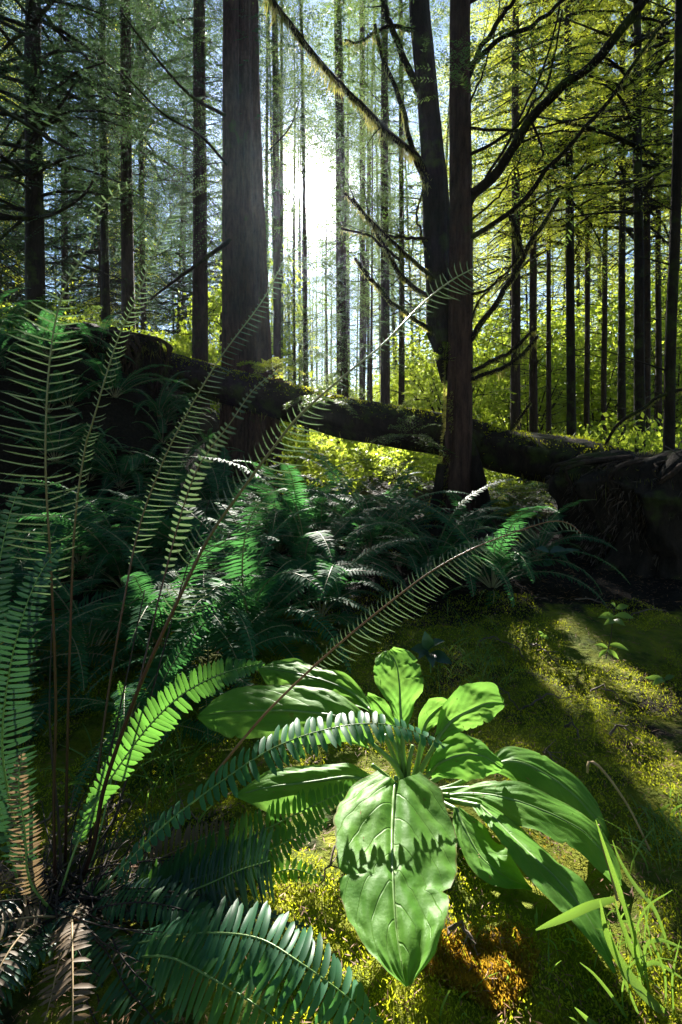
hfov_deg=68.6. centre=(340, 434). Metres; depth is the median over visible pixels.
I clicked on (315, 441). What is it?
bush
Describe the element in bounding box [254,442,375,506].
bush
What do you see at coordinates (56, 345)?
sword fern
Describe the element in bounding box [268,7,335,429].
conifer tree
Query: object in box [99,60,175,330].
conifer tree
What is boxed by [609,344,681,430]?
leafy bush
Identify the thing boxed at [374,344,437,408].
leafy bush
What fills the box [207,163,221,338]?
conifer tree
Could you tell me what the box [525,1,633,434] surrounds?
conifer tree
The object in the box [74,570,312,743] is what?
sword fern
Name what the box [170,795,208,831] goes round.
fallen twig
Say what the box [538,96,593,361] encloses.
conifer tree
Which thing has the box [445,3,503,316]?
conifer tree
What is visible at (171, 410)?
sword fern
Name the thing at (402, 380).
conifer tree
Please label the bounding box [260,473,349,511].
sword fern
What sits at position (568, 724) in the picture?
fallen twig
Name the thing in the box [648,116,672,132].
conifer tree
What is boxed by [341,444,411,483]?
huckleberry shrub
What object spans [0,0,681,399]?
sky
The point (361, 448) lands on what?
bush
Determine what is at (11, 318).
sword fern
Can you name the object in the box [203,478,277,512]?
sword fern
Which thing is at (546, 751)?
fallen twig
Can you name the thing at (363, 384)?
conifer tree
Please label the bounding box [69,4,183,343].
conifer tree
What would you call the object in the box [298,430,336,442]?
bush
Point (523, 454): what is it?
fallen log
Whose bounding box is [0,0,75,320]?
conifer tree
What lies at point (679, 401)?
leafy bush
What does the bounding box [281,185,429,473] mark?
conifer tree
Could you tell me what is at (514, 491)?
fern
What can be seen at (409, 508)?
sword fern
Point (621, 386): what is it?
conifer tree
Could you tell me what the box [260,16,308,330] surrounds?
conifer tree
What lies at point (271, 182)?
conifer tree
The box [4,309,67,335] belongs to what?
sword fern
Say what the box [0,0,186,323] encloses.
conifer tree
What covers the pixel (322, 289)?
conifer tree
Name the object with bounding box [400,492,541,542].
sword fern
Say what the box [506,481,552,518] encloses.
huckleberry shrub
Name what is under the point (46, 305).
huckleberry shrub
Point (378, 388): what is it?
leafy bush
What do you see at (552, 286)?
conifer tree
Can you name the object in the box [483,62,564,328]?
conifer tree
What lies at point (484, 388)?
huckleberry shrub
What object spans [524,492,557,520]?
hemlock sapling
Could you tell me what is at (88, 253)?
conifer tree
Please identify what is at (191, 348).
bush
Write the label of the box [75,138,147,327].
conifer tree
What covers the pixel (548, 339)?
conifer tree
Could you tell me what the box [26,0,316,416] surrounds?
conifer tree
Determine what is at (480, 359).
leafy bush
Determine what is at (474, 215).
conifer tree
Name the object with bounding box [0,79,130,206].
conifer tree
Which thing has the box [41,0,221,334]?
conifer tree
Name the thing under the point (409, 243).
conifer tree
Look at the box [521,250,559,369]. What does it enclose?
conifer tree
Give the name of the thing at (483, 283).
conifer tree
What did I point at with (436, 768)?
needle litter
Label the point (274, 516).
sword fern
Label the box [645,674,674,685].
seedling
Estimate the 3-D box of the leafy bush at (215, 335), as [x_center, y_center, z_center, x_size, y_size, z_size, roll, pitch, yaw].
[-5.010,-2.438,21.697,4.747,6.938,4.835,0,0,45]
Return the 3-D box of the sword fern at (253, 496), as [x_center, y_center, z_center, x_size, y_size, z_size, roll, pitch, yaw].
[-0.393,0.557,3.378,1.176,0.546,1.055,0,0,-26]
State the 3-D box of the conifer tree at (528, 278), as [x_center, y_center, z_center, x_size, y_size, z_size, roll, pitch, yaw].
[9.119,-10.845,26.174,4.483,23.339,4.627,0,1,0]
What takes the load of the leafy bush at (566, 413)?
on the ground at (120, 415)
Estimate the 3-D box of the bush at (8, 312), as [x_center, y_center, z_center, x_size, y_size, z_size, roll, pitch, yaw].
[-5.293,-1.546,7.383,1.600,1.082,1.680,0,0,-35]
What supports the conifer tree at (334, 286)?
on the ground at (120, 415)
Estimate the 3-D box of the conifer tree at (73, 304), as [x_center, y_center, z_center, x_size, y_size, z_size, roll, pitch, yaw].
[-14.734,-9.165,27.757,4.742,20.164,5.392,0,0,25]
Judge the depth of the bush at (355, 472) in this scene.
6.36 m
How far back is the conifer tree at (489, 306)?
22.41 m
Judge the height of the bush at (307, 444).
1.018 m
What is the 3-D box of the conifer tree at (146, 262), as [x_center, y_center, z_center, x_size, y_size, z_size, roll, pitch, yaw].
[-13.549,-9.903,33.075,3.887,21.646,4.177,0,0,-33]
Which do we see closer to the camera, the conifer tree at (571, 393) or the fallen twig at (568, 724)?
the fallen twig at (568, 724)
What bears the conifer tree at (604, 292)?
on the ground at (120, 415)
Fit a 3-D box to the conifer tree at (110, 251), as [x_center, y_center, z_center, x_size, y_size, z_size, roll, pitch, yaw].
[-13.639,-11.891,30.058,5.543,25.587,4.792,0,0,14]
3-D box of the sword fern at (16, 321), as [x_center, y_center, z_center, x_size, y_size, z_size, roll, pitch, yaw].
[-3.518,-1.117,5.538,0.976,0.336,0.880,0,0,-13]
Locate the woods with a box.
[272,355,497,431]
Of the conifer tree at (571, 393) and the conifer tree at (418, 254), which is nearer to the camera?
the conifer tree at (571, 393)
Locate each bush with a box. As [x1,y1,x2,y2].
[0,296,32,334]
[33,311,97,324]
[48,288,100,324]
[109,322,154,335]
[145,325,215,362]
[163,335,219,362]
[164,239,319,432]
[165,340,221,364]
[169,305,219,350]
[210,401,219,418]
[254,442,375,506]
[279,421,299,444]
[279,425,294,452]
[281,425,344,482]
[294,436,385,477]
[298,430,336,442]
[298,435,334,448]
[299,384,357,441]
[301,453,380,492]
[323,437,390,480]
[357,374,412,401]
[357,447,421,471]
[366,361,442,409]
[369,447,440,491]
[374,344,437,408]
[378,298,528,427]
[378,359,479,411]
[381,448,441,480]
[390,371,439,410]
[423,455,517,489]
[434,291,593,433]
[473,313,616,433]
[473,327,564,429]
[483,468,515,494]
[490,316,615,431]
[520,268,681,440]
[525,387,595,431]
[548,421,616,445]
[573,412,681,453]
[575,277,681,435]
[578,246,681,431]
[581,373,633,443]
[590,430,616,444]
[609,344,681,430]
[610,427,681,451]
[615,316,681,424]
[651,428,681,451]
[662,370,681,430]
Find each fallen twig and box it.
[29,785,78,839]
[101,798,131,829]
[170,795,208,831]
[321,845,338,883]
[443,919,477,955]
[479,633,510,646]
[493,677,520,710]
[501,640,529,661]
[520,689,573,711]
[528,643,558,666]
[542,739,565,762]
[564,711,581,738]
[575,595,608,608]
[590,684,627,703]
[608,723,640,739]
[631,602,669,617]
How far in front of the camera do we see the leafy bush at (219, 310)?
14.91 m
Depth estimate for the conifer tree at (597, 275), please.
32.52 m
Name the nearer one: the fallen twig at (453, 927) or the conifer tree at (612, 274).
the fallen twig at (453, 927)
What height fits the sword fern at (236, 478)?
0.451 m
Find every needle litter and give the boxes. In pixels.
[273,661,572,878]
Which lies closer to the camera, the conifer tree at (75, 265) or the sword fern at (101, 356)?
the sword fern at (101, 356)
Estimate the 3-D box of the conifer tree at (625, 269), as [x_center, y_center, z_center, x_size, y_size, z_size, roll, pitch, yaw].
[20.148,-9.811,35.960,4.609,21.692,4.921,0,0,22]
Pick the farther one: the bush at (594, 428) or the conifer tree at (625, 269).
the conifer tree at (625, 269)
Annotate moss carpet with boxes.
[0,531,681,1023]
[357,681,674,1017]
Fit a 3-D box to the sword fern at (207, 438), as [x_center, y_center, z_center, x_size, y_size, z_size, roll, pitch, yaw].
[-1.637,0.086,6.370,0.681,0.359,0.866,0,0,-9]
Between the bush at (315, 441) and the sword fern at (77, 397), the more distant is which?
the bush at (315, 441)
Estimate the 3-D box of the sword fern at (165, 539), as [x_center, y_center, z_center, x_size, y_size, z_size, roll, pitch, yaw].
[-0.658,0.515,2.435,1.252,0.702,1.221,0,0,-13]
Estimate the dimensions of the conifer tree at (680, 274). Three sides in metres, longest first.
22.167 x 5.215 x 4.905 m
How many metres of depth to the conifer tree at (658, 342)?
11.95 m
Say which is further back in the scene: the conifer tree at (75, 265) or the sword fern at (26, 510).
the conifer tree at (75, 265)
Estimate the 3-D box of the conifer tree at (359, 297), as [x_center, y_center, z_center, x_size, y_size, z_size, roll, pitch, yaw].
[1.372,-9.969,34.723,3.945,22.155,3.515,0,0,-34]
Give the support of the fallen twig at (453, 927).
on the moss carpet at (470, 979)
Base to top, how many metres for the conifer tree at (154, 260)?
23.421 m
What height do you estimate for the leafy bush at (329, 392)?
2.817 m
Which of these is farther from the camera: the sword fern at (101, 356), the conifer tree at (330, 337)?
the conifer tree at (330, 337)
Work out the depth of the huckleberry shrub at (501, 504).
4.73 m
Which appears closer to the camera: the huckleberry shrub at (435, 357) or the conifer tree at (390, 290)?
the huckleberry shrub at (435, 357)
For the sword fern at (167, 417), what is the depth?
5.19 m
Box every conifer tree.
[0,0,24,292]
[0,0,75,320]
[0,0,81,321]
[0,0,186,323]
[0,0,270,327]
[0,0,294,338]
[0,1,61,315]
[0,2,24,328]
[0,7,24,297]
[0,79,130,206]
[1,0,58,312]
[1,0,120,322]
[2,56,24,311]
[17,0,175,322]
[24,36,81,314]
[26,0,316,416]
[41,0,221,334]
[44,88,118,323]
[50,163,95,310]
[53,0,157,331]
[60,121,91,313]
[68,84,109,322]
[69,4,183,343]
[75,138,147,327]
[76,101,153,317]
[92,112,167,328]
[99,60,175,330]
[116,135,158,335]
[134,158,172,336]
[135,0,220,349]
[135,144,176,336]
[142,0,399,430]
[143,0,222,352]
[145,163,171,338]
[146,81,192,337]
[150,0,218,345]
[155,0,221,343]
[169,1,270,356]
[170,185,192,338]
[176,139,219,333]
[207,0,325,383]
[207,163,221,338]
[208,0,354,380]
[209,0,371,461]
[209,190,221,340]
[259,0,442,453]
[260,3,316,430]
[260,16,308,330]
[263,98,318,387]
[267,225,329,463]
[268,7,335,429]
[269,115,335,434]
[269,158,310,377]
[281,135,436,480]
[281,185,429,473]
[282,200,379,438]
[283,20,320,431]
[287,0,521,452]
[291,0,425,398]
[292,0,429,447]
[296,213,322,426]
[296,213,328,374]
[297,0,420,392]
[298,242,320,439]
[299,0,449,478]
[307,182,335,385]
[308,112,378,395]
[309,25,394,398]
[309,296,320,386]
[311,0,380,448]
[311,1,423,399]
[312,253,325,440]
[314,281,334,375]
[316,250,335,441]
[317,221,358,387]
[332,124,378,391]
[349,151,378,382]
[350,14,416,397]
[352,114,419,383]
[366,62,419,380]
[366,283,398,374]
[369,17,429,404]
[373,175,398,359]
[392,4,505,373]
[393,5,502,408]
[397,139,425,359]
[405,234,428,362]
[412,0,663,478]
[438,0,504,418]
[442,0,657,432]
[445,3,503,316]
[448,0,600,419]
[471,0,652,433]
[471,13,558,328]
[471,90,490,322]
[471,141,489,397]
[472,0,673,436]
[474,1,554,333]
[474,138,508,369]
[476,0,681,451]
[476,5,609,421]
[479,109,524,344]
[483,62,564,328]
[485,0,681,451]
[489,249,528,327]
[491,243,537,331]
[492,0,670,437]
[495,0,673,439]
[521,0,681,444]
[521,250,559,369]
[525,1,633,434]
[537,129,565,339]
[537,203,560,326]
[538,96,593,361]
[551,21,628,360]
[575,87,633,359]
[575,123,625,371]
[575,181,611,330]
[578,0,681,444]
[590,179,633,356]
[593,0,681,441]
[594,0,681,450]
[596,230,629,348]
[607,176,633,316]
[611,0,681,376]
[616,23,681,316]
[627,101,681,378]
[630,215,669,318]
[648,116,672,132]
[651,24,681,302]
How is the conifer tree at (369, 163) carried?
on the ground at (120, 415)
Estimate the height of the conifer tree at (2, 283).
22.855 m
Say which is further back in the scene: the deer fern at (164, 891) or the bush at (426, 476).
the bush at (426, 476)
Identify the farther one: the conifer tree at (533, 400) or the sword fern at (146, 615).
the conifer tree at (533, 400)
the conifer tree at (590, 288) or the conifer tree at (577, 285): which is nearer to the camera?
the conifer tree at (577, 285)
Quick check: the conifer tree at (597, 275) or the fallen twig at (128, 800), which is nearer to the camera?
the fallen twig at (128, 800)
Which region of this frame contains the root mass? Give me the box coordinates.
[543,440,681,580]
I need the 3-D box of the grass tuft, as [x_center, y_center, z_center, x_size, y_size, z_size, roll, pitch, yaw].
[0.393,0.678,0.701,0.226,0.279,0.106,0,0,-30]
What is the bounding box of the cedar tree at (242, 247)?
[114,0,396,501]
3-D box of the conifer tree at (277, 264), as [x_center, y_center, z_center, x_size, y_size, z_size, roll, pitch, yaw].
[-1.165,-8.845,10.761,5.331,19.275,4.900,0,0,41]
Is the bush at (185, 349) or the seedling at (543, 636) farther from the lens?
the bush at (185, 349)
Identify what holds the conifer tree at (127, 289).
on the ground at (120, 415)
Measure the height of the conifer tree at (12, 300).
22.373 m
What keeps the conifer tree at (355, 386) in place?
on the ground at (120, 415)
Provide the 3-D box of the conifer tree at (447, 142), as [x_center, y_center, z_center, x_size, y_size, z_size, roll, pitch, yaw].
[3.906,-10.220,18.606,3.807,22.282,4.278,4,-2,0]
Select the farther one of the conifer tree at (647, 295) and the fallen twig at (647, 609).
the conifer tree at (647, 295)
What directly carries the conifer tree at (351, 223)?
on the ground at (120, 415)
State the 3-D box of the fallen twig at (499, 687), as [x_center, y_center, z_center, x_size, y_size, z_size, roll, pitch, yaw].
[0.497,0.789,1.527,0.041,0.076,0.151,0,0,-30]
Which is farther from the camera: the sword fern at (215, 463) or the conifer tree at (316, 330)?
the conifer tree at (316, 330)
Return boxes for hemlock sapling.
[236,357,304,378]
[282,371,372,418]
[349,458,433,497]
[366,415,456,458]
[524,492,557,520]
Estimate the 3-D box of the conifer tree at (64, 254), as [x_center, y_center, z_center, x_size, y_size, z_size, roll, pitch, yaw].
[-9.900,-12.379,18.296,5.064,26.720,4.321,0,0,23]
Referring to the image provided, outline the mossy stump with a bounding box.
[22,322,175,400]
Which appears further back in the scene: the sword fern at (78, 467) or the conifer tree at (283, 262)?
the conifer tree at (283, 262)
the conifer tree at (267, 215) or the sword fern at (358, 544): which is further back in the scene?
the conifer tree at (267, 215)
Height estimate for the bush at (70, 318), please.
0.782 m
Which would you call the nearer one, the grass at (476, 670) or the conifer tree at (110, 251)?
the grass at (476, 670)
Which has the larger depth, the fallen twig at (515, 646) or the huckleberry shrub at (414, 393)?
the huckleberry shrub at (414, 393)
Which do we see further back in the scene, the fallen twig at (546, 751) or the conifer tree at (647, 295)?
the conifer tree at (647, 295)
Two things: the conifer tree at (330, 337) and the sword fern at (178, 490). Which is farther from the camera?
the conifer tree at (330, 337)
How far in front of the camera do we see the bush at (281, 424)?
9.77 m
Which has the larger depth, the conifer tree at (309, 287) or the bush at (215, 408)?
the conifer tree at (309, 287)
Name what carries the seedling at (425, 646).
on the ground at (120, 415)
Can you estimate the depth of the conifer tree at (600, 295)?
29.21 m
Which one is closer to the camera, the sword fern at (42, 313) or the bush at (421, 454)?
the sword fern at (42, 313)
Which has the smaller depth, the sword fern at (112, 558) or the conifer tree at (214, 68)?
the sword fern at (112, 558)
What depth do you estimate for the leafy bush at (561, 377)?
16.36 m
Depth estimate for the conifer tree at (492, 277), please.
36.66 m
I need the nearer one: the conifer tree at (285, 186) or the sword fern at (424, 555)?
the sword fern at (424, 555)
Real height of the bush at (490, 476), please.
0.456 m
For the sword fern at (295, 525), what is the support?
on the ground at (120, 415)
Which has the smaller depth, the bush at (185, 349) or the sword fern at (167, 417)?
the sword fern at (167, 417)
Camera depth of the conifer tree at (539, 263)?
19.37 m
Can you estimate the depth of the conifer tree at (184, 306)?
27.89 m
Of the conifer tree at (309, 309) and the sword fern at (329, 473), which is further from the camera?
the conifer tree at (309, 309)
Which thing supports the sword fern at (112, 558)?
on the ground at (120, 415)
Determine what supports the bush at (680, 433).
on the ground at (120, 415)
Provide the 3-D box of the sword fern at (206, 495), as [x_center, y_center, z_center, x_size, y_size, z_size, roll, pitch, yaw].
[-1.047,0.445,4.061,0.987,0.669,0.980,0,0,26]
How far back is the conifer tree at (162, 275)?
29.63 m
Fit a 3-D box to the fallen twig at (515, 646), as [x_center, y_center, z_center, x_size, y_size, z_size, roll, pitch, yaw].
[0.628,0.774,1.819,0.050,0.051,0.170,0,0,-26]
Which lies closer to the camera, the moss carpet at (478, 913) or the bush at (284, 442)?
the moss carpet at (478, 913)
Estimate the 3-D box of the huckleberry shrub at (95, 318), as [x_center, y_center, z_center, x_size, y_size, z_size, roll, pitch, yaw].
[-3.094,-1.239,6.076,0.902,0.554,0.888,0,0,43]
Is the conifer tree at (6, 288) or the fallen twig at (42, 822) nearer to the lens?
the fallen twig at (42, 822)
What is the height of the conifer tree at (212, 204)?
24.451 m
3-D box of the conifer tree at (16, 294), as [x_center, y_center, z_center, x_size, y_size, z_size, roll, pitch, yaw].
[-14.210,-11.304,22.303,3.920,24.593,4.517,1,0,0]
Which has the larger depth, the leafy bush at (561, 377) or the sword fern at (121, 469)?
the leafy bush at (561, 377)
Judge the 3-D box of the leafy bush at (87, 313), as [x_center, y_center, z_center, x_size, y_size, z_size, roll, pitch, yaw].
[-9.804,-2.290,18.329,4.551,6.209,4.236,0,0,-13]
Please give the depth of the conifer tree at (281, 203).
15.01 m
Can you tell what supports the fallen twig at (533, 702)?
on the ground at (120, 415)
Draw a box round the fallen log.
[165,350,681,484]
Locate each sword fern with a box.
[0,288,48,320]
[0,310,98,360]
[0,314,116,370]
[0,320,25,374]
[0,362,122,409]
[0,375,98,418]
[0,406,122,479]
[0,459,96,546]
[0,479,246,610]
[0,485,167,573]
[0,499,172,596]
[0,524,166,693]
[0,546,226,739]
[0,588,259,808]
[1,304,26,336]
[1,308,52,337]
[1,478,176,561]
[2,517,322,686]
[3,319,66,335]
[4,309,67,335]
[31,315,134,362]
[33,336,193,399]
[33,432,190,492]
[36,458,136,481]
[37,464,337,641]
[50,426,128,461]
[73,488,399,755]
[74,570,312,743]
[80,476,214,550]
[83,489,257,579]
[100,443,196,476]
[106,397,200,445]
[108,450,301,546]
[109,436,241,489]
[112,450,237,513]
[133,371,198,418]
[141,447,259,517]
[143,386,204,416]
[144,402,196,430]
[158,396,200,424]
[169,394,215,426]
[189,456,413,635]
[189,459,380,573]
[195,428,217,449]
[195,446,242,474]
[197,482,374,544]
[199,467,263,493]
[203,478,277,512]
[225,537,428,635]
[238,479,419,559]
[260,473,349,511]
[267,451,483,587]
[297,449,407,533]
[328,478,534,606]
[336,466,472,540]
[349,472,423,510]
[376,497,630,608]
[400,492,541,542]
[467,499,616,569]
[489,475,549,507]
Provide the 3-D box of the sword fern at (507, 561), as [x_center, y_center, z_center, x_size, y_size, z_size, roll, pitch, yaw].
[0.787,0.576,2.468,1.115,0.569,1.053,0,0,-18]
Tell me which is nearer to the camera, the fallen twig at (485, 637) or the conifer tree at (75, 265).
the fallen twig at (485, 637)
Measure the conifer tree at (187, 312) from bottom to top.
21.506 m
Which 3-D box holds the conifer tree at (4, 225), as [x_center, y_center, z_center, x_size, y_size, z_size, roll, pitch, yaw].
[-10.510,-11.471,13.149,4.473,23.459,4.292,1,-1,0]
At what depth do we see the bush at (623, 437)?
8.84 m
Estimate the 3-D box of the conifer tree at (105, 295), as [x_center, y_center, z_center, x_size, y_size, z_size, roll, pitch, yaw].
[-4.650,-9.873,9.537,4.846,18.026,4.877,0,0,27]
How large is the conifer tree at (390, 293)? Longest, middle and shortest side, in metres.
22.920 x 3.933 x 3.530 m
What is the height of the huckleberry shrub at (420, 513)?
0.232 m
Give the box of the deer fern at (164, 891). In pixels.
[0,181,580,1023]
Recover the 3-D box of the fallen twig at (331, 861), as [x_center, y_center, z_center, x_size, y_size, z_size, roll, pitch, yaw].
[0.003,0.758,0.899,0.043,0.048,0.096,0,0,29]
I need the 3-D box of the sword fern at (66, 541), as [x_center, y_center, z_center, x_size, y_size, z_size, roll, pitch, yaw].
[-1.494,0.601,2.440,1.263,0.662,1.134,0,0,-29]
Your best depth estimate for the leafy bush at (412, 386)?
22.10 m
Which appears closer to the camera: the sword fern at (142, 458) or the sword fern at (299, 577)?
the sword fern at (299, 577)
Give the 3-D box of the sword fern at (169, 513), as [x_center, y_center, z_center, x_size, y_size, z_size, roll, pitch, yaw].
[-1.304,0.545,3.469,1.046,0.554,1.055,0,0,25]
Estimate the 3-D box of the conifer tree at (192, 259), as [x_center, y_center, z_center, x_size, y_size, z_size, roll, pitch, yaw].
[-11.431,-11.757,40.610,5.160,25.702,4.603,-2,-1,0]
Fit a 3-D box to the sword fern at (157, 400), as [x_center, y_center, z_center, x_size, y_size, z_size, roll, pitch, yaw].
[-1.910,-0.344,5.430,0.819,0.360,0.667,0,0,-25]
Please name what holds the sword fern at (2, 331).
on the ground at (120, 415)
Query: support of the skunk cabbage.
on the ground at (120, 415)
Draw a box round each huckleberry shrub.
[0,294,70,332]
[53,305,129,327]
[291,438,347,475]
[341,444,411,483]
[389,495,433,528]
[397,389,442,410]
[416,342,474,369]
[473,376,516,408]
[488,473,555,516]
[490,493,525,522]
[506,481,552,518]
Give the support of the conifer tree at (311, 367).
on the ground at (120, 415)
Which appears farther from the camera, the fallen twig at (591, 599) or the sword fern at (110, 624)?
the fallen twig at (591, 599)
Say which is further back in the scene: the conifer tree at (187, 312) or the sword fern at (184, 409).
the conifer tree at (187, 312)
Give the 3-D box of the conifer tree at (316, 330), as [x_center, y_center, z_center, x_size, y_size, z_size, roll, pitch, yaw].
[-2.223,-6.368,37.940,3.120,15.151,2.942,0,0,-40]
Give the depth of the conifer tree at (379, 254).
25.07 m
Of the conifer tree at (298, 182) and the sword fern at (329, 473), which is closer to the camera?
the sword fern at (329, 473)
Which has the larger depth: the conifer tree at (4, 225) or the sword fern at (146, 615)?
the conifer tree at (4, 225)
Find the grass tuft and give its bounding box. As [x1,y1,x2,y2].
[536,820,681,1023]
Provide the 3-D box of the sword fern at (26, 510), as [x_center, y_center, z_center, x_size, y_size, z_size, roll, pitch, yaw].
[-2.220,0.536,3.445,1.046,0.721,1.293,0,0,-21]
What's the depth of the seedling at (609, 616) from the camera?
1.75 m
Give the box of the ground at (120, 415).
[0,335,681,1023]
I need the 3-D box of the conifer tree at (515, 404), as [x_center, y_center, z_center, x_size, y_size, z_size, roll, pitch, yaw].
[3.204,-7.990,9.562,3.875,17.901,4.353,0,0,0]
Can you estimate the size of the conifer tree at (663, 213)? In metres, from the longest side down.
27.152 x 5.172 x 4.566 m
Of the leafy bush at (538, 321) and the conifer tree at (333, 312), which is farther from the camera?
the conifer tree at (333, 312)
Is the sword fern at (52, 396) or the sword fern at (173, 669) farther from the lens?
the sword fern at (52, 396)
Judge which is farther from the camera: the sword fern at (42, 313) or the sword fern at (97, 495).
the sword fern at (42, 313)
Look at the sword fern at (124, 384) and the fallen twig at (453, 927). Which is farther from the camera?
the sword fern at (124, 384)
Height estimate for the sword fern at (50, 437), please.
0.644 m
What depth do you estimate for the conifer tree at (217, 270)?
33.19 m
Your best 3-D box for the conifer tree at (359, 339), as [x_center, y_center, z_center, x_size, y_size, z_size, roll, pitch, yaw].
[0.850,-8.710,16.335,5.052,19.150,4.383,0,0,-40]
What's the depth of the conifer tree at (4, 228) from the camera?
16.21 m
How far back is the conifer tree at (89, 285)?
21.28 m
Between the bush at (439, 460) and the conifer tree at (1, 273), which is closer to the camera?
the bush at (439, 460)
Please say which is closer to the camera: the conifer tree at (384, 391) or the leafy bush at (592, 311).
the conifer tree at (384, 391)
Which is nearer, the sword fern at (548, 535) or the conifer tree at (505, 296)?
the sword fern at (548, 535)
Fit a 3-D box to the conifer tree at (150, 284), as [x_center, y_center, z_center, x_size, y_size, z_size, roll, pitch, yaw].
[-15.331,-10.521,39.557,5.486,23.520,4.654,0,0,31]
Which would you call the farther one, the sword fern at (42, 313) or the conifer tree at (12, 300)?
the conifer tree at (12, 300)
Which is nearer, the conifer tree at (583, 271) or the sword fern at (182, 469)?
the sword fern at (182, 469)
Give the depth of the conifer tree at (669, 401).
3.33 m
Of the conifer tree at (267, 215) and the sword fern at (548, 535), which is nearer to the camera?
the sword fern at (548, 535)
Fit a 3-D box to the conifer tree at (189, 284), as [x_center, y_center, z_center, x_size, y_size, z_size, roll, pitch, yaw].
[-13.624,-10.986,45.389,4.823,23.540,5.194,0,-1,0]
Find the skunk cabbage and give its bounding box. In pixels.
[197,647,621,986]
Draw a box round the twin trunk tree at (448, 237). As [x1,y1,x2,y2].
[227,0,665,528]
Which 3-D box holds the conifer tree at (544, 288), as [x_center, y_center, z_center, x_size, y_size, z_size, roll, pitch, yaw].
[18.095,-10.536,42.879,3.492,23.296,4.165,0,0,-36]
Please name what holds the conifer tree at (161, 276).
on the ground at (120, 415)
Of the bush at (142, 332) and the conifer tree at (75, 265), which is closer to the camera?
the bush at (142, 332)
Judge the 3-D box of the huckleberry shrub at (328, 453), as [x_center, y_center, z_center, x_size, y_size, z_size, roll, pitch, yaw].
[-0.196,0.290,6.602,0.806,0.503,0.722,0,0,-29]
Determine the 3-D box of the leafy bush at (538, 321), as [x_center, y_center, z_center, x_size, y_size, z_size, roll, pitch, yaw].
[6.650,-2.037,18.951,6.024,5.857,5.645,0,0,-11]
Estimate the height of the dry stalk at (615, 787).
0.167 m
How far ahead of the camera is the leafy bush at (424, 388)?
17.26 m
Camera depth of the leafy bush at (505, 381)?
21.01 m
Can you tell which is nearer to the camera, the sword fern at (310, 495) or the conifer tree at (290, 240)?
the sword fern at (310, 495)
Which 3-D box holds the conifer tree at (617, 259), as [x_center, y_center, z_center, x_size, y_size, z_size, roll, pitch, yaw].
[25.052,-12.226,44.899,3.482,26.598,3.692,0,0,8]
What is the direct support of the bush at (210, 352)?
on the ground at (120, 415)
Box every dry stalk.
[586,761,650,850]
[598,824,618,900]
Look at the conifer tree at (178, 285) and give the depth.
21.85 m
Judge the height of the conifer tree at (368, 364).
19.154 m
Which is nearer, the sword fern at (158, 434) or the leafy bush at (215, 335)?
the sword fern at (158, 434)
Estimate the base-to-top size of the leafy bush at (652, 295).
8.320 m
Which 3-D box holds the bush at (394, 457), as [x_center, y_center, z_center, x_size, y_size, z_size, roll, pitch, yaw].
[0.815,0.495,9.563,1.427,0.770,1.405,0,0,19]
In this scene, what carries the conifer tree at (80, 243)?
on the ground at (120, 415)
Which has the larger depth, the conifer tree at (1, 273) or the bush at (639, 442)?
the conifer tree at (1, 273)
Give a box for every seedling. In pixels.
[411,631,451,672]
[535,546,577,582]
[539,631,548,644]
[596,602,632,658]
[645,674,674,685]
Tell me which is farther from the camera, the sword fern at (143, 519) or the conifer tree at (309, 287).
the conifer tree at (309, 287)
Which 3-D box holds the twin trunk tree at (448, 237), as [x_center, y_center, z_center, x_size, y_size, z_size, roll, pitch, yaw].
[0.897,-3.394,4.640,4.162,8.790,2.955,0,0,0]
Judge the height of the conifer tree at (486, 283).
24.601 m
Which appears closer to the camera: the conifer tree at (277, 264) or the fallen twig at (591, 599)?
the fallen twig at (591, 599)
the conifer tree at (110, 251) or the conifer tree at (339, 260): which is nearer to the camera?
the conifer tree at (339, 260)
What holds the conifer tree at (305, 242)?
on the ground at (120, 415)
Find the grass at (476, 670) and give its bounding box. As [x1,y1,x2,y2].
[42,590,681,1023]
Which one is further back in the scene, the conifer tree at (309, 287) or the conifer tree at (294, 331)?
the conifer tree at (309, 287)
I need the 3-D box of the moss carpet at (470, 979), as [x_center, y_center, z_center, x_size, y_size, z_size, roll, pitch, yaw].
[0.378,0.794,1.192,0.691,0.066,1.379,0,0,32]
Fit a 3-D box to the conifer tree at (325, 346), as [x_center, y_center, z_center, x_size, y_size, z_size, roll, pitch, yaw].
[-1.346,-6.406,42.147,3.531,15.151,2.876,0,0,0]
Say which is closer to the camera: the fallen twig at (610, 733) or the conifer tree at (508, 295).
the fallen twig at (610, 733)
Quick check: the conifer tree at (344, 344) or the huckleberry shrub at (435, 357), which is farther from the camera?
the conifer tree at (344, 344)
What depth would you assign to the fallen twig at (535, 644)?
1.76 m
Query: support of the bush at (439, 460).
on the ground at (120, 415)
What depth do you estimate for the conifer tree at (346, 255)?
21.93 m
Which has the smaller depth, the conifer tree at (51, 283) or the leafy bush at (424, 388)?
the leafy bush at (424, 388)
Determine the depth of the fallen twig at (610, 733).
1.30 m

